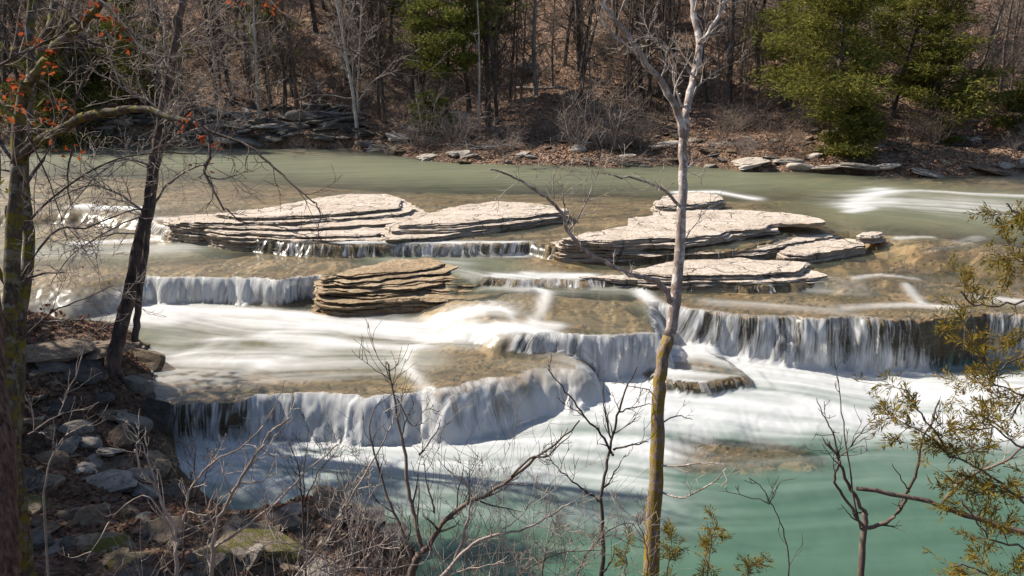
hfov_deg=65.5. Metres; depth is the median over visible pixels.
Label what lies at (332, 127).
rock
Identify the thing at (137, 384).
boulder
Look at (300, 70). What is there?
brushwood
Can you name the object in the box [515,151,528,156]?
rock
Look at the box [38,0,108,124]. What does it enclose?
bare tree
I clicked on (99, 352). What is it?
boulder
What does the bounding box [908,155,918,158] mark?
rock
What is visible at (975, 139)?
rock
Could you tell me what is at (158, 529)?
stone
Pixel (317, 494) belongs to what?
stone
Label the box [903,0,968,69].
bare tree
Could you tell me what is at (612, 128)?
brushwood
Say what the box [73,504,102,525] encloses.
stone
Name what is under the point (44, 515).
shrub
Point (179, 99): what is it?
brushwood
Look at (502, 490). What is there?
brushwood
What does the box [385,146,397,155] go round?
rock
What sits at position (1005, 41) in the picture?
bare tree
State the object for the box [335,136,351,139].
rock
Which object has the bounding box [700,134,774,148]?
driftwood
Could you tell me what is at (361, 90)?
brushwood
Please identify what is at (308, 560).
shrub
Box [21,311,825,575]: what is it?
bank
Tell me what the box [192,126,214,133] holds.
rock
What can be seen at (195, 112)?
rock
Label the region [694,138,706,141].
rock
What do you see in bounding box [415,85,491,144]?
brushwood
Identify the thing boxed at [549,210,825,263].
limestone slab
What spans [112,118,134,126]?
rock
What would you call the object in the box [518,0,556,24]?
bare tree
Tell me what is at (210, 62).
bare tree
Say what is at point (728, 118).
brushwood
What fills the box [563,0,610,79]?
bare tree
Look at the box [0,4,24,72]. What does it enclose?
bare tree
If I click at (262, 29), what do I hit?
bare tree
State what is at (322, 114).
rock
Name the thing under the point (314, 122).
rock
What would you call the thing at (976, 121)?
fallen log
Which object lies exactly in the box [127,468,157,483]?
boulder
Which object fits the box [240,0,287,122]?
bare tree
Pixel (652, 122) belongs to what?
brushwood
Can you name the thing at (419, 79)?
bare tree
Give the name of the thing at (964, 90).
cedar tree
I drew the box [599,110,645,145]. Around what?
brushwood
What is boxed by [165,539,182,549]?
stone
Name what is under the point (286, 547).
brushwood
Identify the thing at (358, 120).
rock
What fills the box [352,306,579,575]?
shrub
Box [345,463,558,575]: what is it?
brushwood
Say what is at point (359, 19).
bare tree
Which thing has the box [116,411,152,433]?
boulder
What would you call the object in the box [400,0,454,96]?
bare tree
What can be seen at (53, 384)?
stone
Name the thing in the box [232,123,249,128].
rock
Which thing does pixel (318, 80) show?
brushwood
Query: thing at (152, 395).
stone
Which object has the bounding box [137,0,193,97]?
bare tree
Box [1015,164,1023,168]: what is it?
rock
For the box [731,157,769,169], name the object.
rock
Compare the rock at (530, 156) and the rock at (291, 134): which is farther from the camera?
the rock at (291, 134)
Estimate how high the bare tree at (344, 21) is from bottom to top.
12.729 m
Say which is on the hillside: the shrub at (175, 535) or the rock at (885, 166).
the rock at (885, 166)
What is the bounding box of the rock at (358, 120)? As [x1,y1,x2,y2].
[345,115,367,122]
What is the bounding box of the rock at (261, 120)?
[246,117,268,125]
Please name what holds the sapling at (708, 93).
on the hillside
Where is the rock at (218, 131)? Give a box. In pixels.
[203,128,227,145]
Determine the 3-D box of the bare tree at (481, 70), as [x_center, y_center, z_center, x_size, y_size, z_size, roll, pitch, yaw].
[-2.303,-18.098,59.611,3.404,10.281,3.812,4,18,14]
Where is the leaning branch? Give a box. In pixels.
[856,437,1023,534]
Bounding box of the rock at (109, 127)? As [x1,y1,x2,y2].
[94,125,129,130]
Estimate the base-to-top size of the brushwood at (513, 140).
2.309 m
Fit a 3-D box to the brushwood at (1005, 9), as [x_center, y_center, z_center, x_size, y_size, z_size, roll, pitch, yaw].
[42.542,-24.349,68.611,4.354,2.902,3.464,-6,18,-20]
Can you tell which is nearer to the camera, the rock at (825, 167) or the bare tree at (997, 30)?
the rock at (825, 167)
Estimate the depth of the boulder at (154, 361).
21.10 m
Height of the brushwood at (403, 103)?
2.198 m
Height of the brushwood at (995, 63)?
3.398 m
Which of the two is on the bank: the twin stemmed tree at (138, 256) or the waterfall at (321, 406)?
the twin stemmed tree at (138, 256)
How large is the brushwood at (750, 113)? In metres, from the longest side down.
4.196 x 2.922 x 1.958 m
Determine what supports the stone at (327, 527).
on the bank
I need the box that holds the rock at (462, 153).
[459,150,472,158]
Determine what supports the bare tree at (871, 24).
on the hillside
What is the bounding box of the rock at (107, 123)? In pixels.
[98,119,118,125]
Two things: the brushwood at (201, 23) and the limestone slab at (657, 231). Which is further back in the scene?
the brushwood at (201, 23)
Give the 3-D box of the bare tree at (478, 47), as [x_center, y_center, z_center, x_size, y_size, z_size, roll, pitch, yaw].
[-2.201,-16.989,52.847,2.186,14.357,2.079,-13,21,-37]
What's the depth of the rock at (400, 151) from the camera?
52.20 m
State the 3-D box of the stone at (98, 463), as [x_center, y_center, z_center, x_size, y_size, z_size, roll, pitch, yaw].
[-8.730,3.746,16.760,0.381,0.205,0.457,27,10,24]
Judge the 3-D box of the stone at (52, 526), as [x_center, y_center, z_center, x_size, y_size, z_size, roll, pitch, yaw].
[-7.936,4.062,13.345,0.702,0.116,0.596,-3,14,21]
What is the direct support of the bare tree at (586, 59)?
on the hillside
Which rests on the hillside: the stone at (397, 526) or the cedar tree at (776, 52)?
the cedar tree at (776, 52)
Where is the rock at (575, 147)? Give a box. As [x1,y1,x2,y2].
[570,144,585,151]
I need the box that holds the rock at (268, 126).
[249,123,285,129]
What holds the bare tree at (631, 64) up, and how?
on the hillside
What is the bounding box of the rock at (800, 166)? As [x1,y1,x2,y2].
[786,163,814,170]
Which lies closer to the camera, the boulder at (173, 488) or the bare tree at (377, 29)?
the boulder at (173, 488)
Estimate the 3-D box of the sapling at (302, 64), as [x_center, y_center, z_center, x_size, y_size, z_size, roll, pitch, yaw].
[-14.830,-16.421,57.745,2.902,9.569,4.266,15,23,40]
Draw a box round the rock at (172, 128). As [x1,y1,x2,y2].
[168,126,192,130]
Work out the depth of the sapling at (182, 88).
57.75 m
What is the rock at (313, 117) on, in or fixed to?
on the hillside
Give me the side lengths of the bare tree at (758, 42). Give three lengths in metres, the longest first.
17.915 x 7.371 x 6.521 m
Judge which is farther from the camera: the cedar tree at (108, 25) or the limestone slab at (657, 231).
the cedar tree at (108, 25)
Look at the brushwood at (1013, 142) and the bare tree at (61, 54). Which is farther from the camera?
the bare tree at (61, 54)
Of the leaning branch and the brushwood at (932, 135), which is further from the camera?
the brushwood at (932, 135)
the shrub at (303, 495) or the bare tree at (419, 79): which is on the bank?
the shrub at (303, 495)
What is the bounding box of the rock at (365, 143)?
[357,140,371,146]
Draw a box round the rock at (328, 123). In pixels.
[316,119,339,126]
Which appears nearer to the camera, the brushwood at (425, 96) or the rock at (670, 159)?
the rock at (670, 159)
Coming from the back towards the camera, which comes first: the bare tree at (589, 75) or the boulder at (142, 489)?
the bare tree at (589, 75)
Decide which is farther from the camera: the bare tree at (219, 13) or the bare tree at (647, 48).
the bare tree at (219, 13)
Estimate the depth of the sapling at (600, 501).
6.38 m
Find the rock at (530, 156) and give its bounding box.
[524,154,536,157]
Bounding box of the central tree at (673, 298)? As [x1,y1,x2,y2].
[489,0,753,575]
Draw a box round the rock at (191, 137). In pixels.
[183,134,204,139]
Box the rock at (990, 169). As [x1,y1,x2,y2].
[969,163,1011,175]
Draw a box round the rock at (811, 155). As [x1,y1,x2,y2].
[807,152,821,158]
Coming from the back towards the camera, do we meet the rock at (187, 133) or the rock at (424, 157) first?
the rock at (187, 133)
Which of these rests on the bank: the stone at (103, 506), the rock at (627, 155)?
the stone at (103, 506)
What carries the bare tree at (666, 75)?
on the hillside
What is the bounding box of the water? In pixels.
[0,149,1023,575]
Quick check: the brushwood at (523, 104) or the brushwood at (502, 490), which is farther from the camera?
the brushwood at (523, 104)
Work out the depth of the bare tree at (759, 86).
55.62 m
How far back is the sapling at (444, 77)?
63.27 m
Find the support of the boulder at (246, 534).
on the bank
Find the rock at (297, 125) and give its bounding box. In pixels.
[291,122,306,129]
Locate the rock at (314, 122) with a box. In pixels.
[304,118,333,124]
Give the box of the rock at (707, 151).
[698,148,719,155]
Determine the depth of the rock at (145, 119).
58.71 m
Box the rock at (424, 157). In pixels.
[416,154,436,160]
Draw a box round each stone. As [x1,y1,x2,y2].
[23,417,45,429]
[24,468,41,488]
[25,394,47,402]
[27,480,54,492]
[28,369,44,376]
[29,369,49,380]
[30,518,43,527]
[31,520,60,533]
[31,531,54,549]
[34,362,68,371]
[36,473,65,494]
[40,406,49,412]
[40,538,62,556]
[42,424,56,435]
[45,381,59,385]
[45,433,55,440]
[46,396,73,416]
[52,436,81,453]
[56,510,75,519]
[58,535,77,550]
[71,507,81,511]
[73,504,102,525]
[83,453,101,460]
[91,459,103,468]
[93,447,124,456]
[94,392,114,406]
[97,409,131,420]
[97,502,110,511]
[102,547,130,567]
[108,422,135,447]
[112,565,145,575]
[119,503,141,517]
[120,487,134,492]
[124,557,154,568]
[132,454,142,459]
[135,374,151,379]
[135,511,152,519]
[135,516,191,543]
[137,529,148,539]
[138,515,178,525]
[143,458,172,480]
[144,391,155,398]
[144,450,168,463]
[144,566,159,575]
[146,496,155,501]
[159,569,192,575]
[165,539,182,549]
[186,552,197,564]
[193,552,227,575]
[226,567,233,575]
[231,547,248,564]
[242,543,264,570]
[245,522,272,529]
[260,557,279,565]
[273,524,281,530]
[273,562,299,575]
[279,502,304,515]
[299,559,330,575]
[312,485,348,509]
[317,536,329,549]
[322,525,331,531]
[349,548,360,558]
[359,520,375,526]
[362,507,384,527]
[380,522,410,547]
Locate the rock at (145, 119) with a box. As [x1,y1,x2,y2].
[133,115,155,123]
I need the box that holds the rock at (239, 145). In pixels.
[223,133,250,147]
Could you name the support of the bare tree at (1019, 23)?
on the hillside
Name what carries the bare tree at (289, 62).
on the hillside
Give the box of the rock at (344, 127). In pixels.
[334,123,354,132]
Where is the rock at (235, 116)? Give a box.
[231,113,250,119]
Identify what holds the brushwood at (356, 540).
on the bank
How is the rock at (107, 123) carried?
on the hillside
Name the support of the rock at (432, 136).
on the hillside
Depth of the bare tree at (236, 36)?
68.27 m
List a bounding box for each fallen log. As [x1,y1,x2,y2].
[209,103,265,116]
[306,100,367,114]
[516,76,567,90]
[922,111,981,122]
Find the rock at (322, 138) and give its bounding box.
[308,136,335,141]
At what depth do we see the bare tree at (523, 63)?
58.25 m
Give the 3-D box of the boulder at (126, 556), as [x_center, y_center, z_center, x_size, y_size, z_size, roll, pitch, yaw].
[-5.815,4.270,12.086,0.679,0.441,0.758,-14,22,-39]
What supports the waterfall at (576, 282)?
on the water
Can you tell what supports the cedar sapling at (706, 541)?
on the bank
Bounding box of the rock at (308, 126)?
[300,121,313,127]
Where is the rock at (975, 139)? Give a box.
[969,137,980,141]
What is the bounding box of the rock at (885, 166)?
[876,163,901,169]
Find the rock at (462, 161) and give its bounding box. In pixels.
[456,160,470,162]
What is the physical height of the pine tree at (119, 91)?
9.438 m
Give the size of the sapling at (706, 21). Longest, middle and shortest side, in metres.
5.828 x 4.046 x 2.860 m
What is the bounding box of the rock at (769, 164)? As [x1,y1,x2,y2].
[760,159,772,166]
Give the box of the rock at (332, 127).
[312,124,337,130]
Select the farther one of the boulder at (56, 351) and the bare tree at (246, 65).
the bare tree at (246, 65)
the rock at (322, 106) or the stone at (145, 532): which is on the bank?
the stone at (145, 532)
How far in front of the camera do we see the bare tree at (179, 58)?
59.26 m
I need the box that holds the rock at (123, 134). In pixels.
[116,132,129,136]
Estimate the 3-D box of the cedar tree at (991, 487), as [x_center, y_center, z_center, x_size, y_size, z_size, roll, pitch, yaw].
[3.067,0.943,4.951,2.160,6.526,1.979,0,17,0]
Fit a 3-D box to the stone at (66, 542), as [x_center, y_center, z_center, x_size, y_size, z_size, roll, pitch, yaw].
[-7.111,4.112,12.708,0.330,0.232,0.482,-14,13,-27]
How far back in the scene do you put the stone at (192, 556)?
12.00 m
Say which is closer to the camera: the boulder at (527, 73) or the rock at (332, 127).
the rock at (332, 127)
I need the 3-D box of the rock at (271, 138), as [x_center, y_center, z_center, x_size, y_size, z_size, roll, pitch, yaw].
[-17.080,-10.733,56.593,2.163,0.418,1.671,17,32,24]
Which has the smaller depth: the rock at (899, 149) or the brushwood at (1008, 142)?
the rock at (899, 149)
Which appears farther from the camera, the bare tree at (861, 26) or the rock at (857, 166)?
the bare tree at (861, 26)
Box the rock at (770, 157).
[761,156,779,158]
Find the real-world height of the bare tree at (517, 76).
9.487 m
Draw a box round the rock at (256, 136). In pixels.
[246,134,261,138]
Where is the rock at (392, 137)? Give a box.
[385,133,412,140]
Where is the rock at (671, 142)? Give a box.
[650,140,678,147]
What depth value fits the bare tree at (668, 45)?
58.27 m
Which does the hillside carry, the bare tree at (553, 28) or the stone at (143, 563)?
the bare tree at (553, 28)
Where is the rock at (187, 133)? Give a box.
[179,130,194,136]
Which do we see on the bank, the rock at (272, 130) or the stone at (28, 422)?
the stone at (28, 422)
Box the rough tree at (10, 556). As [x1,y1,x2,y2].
[0,155,21,575]
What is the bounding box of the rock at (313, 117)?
[295,114,327,121]
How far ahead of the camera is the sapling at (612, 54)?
62.05 m
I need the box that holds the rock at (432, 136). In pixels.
[422,131,445,139]
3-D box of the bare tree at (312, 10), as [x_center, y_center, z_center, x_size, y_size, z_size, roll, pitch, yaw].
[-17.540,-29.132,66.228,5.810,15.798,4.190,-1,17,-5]
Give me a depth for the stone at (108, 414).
18.04 m
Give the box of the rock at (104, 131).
[99,129,113,135]
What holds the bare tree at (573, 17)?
on the hillside
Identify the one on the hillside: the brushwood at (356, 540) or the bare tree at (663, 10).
the bare tree at (663, 10)
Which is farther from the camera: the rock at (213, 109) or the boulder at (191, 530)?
the rock at (213, 109)
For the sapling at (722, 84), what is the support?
on the hillside
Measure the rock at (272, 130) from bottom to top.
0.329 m
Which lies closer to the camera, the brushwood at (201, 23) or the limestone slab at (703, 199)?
the limestone slab at (703, 199)
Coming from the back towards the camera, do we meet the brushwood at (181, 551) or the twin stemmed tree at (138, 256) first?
the twin stemmed tree at (138, 256)
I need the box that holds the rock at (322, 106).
[304,104,330,109]
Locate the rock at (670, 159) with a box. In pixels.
[663,157,677,161]
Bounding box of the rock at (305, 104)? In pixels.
[302,102,314,108]
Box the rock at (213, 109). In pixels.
[198,107,225,112]
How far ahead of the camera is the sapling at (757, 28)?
59.55 m
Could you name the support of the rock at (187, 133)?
on the hillside
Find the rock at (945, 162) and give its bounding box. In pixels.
[938,159,953,165]
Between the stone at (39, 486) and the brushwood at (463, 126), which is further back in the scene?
the brushwood at (463, 126)
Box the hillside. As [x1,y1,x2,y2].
[0,0,1023,196]
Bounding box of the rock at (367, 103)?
[362,102,370,106]
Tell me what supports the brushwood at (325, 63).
on the hillside
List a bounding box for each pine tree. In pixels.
[78,2,163,102]
[230,0,307,77]
[365,0,416,48]
[386,0,513,118]
[468,0,533,72]
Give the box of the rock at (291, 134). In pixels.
[280,132,300,136]
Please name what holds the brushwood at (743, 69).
on the hillside
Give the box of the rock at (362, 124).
[352,121,375,126]
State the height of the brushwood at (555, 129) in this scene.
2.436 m
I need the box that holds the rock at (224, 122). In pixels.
[215,121,233,127]
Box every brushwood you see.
[45,419,653,575]
[65,467,488,575]
[84,515,283,575]
[149,485,511,575]
[170,82,188,109]
[174,363,490,575]
[182,30,238,80]
[183,4,226,38]
[233,447,514,575]
[234,83,248,99]
[283,479,431,575]
[286,38,327,73]
[298,67,333,92]
[299,33,339,69]
[329,377,583,575]
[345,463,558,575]
[348,80,369,97]
[351,82,409,135]
[354,380,656,575]
[362,75,391,103]
[362,90,451,146]
[381,20,401,38]
[385,91,415,115]
[399,422,656,575]
[406,88,459,137]
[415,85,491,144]
[421,109,478,138]
[421,124,453,147]
[456,67,476,84]
[465,446,690,575]
[468,66,481,86]
[478,116,530,149]
[488,527,553,575]
[493,115,513,135]
[495,91,538,114]
[495,96,547,140]
[522,113,573,140]
[525,53,563,77]
[533,108,572,143]
[541,79,612,146]
[552,69,690,150]
[579,48,626,87]
[592,32,623,57]
[596,124,645,147]
[597,48,645,90]
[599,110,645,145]
[605,21,651,56]
[607,88,674,151]
[617,58,660,88]
[628,114,660,130]
[636,65,679,93]
[651,1,699,25]
[663,77,687,95]
[701,104,750,141]
[704,101,760,130]
[719,101,761,132]
[721,52,768,81]
[727,136,775,155]
[728,21,763,56]
[731,100,767,125]
[733,77,769,100]
[735,99,824,155]
[750,81,783,108]
[764,77,806,107]
[788,127,811,147]
[791,98,821,125]
[886,96,942,144]
[898,101,961,143]
[903,102,975,143]
[922,110,964,135]
[927,111,967,136]
[956,2,990,35]
[967,42,1023,79]
[978,101,1003,117]
[981,0,1022,20]
[994,127,1022,148]
[998,130,1023,150]
[1007,101,1023,135]
[1010,33,1023,49]
[1012,124,1023,140]
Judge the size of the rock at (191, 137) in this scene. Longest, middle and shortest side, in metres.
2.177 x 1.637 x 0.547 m
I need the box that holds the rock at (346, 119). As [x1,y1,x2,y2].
[333,116,364,121]
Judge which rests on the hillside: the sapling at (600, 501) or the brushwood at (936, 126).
the brushwood at (936, 126)
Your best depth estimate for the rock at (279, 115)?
58.40 m
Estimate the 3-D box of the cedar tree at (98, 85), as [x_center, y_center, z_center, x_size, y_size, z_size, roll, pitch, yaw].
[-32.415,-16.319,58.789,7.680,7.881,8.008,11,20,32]
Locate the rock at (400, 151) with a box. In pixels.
[393,150,404,152]
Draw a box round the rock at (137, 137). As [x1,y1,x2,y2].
[131,135,149,140]
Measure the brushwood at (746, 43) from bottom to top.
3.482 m
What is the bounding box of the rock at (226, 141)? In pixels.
[213,137,238,144]
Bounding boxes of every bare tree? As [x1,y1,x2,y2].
[0,0,37,75]
[0,0,39,104]
[0,0,42,60]
[0,1,22,129]
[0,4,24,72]
[2,3,93,144]
[6,0,41,38]
[6,0,61,32]
[20,0,113,42]
[23,0,88,114]
[34,1,88,53]
[35,0,131,147]
[37,1,98,147]
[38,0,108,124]
[70,1,182,104]
[75,0,121,91]
[92,4,151,95]
[117,2,198,102]
[123,0,219,116]
[136,0,170,38]
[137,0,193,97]
[151,0,170,30]
[186,0,235,99]
[187,0,295,117]
[188,0,237,90]
[192,0,248,102]
[194,0,238,44]
[214,0,285,107]
[218,0,251,51]
[218,0,300,103]
[221,0,313,113]
[222,1,269,109]
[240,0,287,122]
[240,3,271,65]
[250,0,316,108]
[262,0,304,96]
[297,0,317,32]
[304,0,421,138]
[311,0,374,75]
[313,0,376,95]
[320,0,385,111]
[322,0,364,85]
[326,0,383,114]
[338,0,397,69]
[344,0,373,44]
[352,0,393,114]
[354,0,416,122]
[363,1,384,33]
[378,0,464,116]
[394,2,435,101]
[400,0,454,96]
[403,1,440,83]
[424,0,482,116]
[444,0,535,106]
[460,7,498,112]
[462,0,531,127]
[466,6,506,115]
[467,0,480,132]
[468,0,527,124]
[488,0,542,102]
[489,0,543,101]
[497,0,576,95]
[504,0,549,101]
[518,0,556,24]
[527,0,597,86]
[532,0,591,71]
[537,0,583,66]
[553,0,587,38]
[562,0,631,100]
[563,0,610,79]
[564,0,622,115]
[579,0,691,98]
[598,0,675,100]
[605,0,629,37]
[605,0,658,102]
[616,0,672,76]
[624,0,689,111]
[637,0,705,114]
[639,0,667,45]
[647,0,692,100]
[657,0,711,64]
[677,0,736,102]
[677,0,762,110]
[682,0,729,30]
[704,0,769,109]
[708,0,735,81]
[718,0,774,80]
[724,0,785,80]
[730,0,792,108]
[743,0,784,53]
[755,0,835,63]
[820,11,886,97]
[836,22,882,71]
[858,0,902,41]
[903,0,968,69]
[905,0,961,61]
[908,0,1001,94]
[956,0,1023,130]
[972,0,1023,81]
[978,0,1023,92]
[982,0,1023,79]
[985,0,1023,89]
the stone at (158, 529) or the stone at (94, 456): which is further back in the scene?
the stone at (94, 456)
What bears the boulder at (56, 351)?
on the bank
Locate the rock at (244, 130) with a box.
[234,129,251,132]
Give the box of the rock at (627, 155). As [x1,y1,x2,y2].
[619,154,635,156]
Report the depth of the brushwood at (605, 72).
60.32 m
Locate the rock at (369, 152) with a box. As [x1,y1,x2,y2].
[366,144,382,154]
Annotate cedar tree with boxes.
[0,39,126,151]
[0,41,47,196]
[23,14,127,107]
[94,0,197,106]
[735,1,839,111]
[740,0,925,145]
[808,97,896,159]
[838,0,1005,117]
[851,199,1023,575]
[886,14,1023,144]
[987,75,1023,130]
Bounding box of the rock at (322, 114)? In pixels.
[314,111,331,118]
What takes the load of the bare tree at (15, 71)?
on the hillside
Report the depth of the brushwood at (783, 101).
57.08 m
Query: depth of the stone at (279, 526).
13.67 m
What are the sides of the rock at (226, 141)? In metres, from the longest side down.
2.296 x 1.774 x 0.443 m
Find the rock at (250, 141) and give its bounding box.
[234,137,265,146]
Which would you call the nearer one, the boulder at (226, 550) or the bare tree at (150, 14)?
the boulder at (226, 550)
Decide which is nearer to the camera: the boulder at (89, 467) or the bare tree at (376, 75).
the boulder at (89, 467)
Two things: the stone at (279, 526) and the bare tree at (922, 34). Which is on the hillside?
the bare tree at (922, 34)
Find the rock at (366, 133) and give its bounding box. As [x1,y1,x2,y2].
[350,127,375,137]
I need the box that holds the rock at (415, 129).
[407,126,420,132]
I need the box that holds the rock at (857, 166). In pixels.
[831,162,879,171]
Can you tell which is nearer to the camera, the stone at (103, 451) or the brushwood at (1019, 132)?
the stone at (103, 451)
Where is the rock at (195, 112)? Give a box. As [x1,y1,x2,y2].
[188,109,203,114]
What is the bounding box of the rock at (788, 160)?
[770,157,806,163]
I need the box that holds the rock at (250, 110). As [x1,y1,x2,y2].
[242,108,254,111]
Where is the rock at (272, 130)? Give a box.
[265,129,278,131]
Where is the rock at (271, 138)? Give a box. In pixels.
[259,133,286,142]
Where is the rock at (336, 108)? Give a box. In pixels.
[320,105,347,111]
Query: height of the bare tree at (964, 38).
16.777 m
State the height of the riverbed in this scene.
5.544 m
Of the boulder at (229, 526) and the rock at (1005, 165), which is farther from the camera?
the rock at (1005, 165)
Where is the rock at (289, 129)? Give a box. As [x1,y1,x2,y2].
[276,126,295,133]
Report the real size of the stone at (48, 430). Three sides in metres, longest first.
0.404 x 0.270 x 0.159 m
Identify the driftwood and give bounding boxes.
[364,138,410,153]
[445,136,537,153]
[585,145,666,168]
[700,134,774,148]
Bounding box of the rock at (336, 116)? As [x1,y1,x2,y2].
[331,115,343,117]
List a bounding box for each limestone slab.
[162,194,428,254]
[380,201,568,252]
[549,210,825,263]
[579,257,840,295]
[605,232,838,266]
[650,192,725,212]
[776,239,867,266]
[856,231,885,243]
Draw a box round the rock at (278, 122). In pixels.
[270,120,288,123]
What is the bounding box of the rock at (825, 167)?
[810,165,838,169]
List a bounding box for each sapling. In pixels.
[173,61,190,117]
[230,15,249,68]
[270,10,293,94]
[279,0,330,121]
[328,39,351,103]
[362,12,393,79]
[363,47,379,113]
[387,79,404,125]
[405,45,432,124]
[431,10,457,97]
[483,1,525,110]
[514,23,566,128]
[527,1,547,58]
[538,0,565,59]
[542,354,660,575]
[563,79,597,128]
[571,4,590,51]
[599,23,624,71]
[608,504,776,575]
[688,0,718,48]
[707,45,738,96]
[707,46,742,115]
[729,14,770,124]
[746,0,767,68]
[805,358,945,575]
[974,27,1005,93]
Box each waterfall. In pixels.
[153,276,318,304]
[173,391,454,441]
[396,243,517,254]
[436,362,601,421]
[506,279,578,287]
[535,333,672,375]
[651,363,748,394]
[677,308,923,370]
[990,314,1023,359]
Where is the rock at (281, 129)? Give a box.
[275,126,287,131]
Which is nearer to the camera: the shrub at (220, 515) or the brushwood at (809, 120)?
the shrub at (220, 515)
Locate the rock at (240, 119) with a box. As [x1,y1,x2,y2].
[234,118,246,122]
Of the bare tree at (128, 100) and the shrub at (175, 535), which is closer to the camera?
the shrub at (175, 535)
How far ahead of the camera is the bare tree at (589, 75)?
56.07 m
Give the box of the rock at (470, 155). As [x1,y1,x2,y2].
[462,154,477,157]
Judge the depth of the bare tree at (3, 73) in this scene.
58.22 m
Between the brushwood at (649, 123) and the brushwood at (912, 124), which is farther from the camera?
the brushwood at (649, 123)
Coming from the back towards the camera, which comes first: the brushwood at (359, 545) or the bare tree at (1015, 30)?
the bare tree at (1015, 30)
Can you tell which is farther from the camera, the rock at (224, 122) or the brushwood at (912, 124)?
the rock at (224, 122)
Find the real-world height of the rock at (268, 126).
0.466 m
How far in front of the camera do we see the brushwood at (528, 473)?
5.81 m
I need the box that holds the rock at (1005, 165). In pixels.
[997,162,1016,168]
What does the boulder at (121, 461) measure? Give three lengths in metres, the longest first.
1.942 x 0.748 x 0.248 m
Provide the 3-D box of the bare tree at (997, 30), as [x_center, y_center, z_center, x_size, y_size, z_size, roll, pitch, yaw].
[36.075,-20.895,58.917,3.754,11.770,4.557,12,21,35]
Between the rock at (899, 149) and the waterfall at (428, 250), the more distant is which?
the rock at (899, 149)
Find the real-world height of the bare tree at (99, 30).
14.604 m
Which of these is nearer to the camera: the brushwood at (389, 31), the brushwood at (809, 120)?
the brushwood at (809, 120)
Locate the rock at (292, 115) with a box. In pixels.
[285,110,315,120]
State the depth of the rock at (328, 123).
57.23 m
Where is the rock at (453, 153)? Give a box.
[446,151,458,156]
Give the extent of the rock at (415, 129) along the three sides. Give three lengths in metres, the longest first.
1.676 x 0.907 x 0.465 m
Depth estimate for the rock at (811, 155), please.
47.23 m
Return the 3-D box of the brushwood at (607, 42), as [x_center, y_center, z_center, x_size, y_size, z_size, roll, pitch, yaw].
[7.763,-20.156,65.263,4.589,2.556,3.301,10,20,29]
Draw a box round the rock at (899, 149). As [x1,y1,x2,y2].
[893,148,908,151]
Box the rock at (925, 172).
[911,168,946,179]
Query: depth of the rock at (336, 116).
58.38 m
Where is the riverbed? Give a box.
[0,146,1023,474]
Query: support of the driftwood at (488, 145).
on the hillside
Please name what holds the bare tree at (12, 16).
on the hillside
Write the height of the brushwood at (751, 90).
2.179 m
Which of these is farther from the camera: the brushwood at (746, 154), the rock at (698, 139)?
the rock at (698, 139)
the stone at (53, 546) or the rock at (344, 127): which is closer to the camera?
the stone at (53, 546)
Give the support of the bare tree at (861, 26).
on the hillside
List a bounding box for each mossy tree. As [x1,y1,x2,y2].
[0,0,50,575]
[0,0,469,540]
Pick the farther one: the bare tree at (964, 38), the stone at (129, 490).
the bare tree at (964, 38)
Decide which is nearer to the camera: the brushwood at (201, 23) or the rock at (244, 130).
the rock at (244, 130)
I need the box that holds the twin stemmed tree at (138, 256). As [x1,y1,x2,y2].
[30,0,311,380]
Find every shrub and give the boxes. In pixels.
[25,302,122,575]
[57,380,284,575]
[152,417,241,575]
[175,394,346,575]
[248,430,507,575]
[270,384,379,575]
[276,393,431,575]
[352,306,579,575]
[434,445,580,575]
[511,489,668,575]
[725,476,803,575]
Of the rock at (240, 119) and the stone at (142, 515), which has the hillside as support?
the rock at (240, 119)
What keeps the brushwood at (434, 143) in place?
on the hillside
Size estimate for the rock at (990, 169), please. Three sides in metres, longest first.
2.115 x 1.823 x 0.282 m
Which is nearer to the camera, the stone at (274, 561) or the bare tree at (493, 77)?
the stone at (274, 561)
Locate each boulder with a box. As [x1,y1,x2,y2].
[26,338,95,361]
[27,495,52,513]
[33,450,69,462]
[57,419,94,435]
[58,359,108,385]
[75,462,97,473]
[75,532,136,552]
[77,435,102,449]
[83,339,139,360]
[86,470,137,493]
[98,454,144,470]
[104,551,151,571]
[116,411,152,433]
[123,375,153,394]
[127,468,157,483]
[130,482,160,497]
[131,348,165,374]
[141,397,173,435]
[160,483,191,501]
[186,526,195,533]
[193,544,233,568]
[216,528,311,564]
[221,514,252,535]
[263,510,308,531]
[317,508,342,526]
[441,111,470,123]
[517,61,539,77]
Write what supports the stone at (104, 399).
on the bank
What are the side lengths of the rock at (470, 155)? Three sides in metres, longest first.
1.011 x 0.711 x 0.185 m
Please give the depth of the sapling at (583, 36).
63.91 m
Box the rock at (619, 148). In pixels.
[609,145,626,149]
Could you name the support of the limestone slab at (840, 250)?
on the riverbed
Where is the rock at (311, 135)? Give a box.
[304,133,334,138]
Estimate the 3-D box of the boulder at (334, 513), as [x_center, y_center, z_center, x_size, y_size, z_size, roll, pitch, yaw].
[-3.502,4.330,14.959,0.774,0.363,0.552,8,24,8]
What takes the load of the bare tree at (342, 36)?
on the hillside
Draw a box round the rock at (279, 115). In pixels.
[273,113,287,119]
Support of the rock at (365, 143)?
on the hillside
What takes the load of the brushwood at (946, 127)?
on the hillside

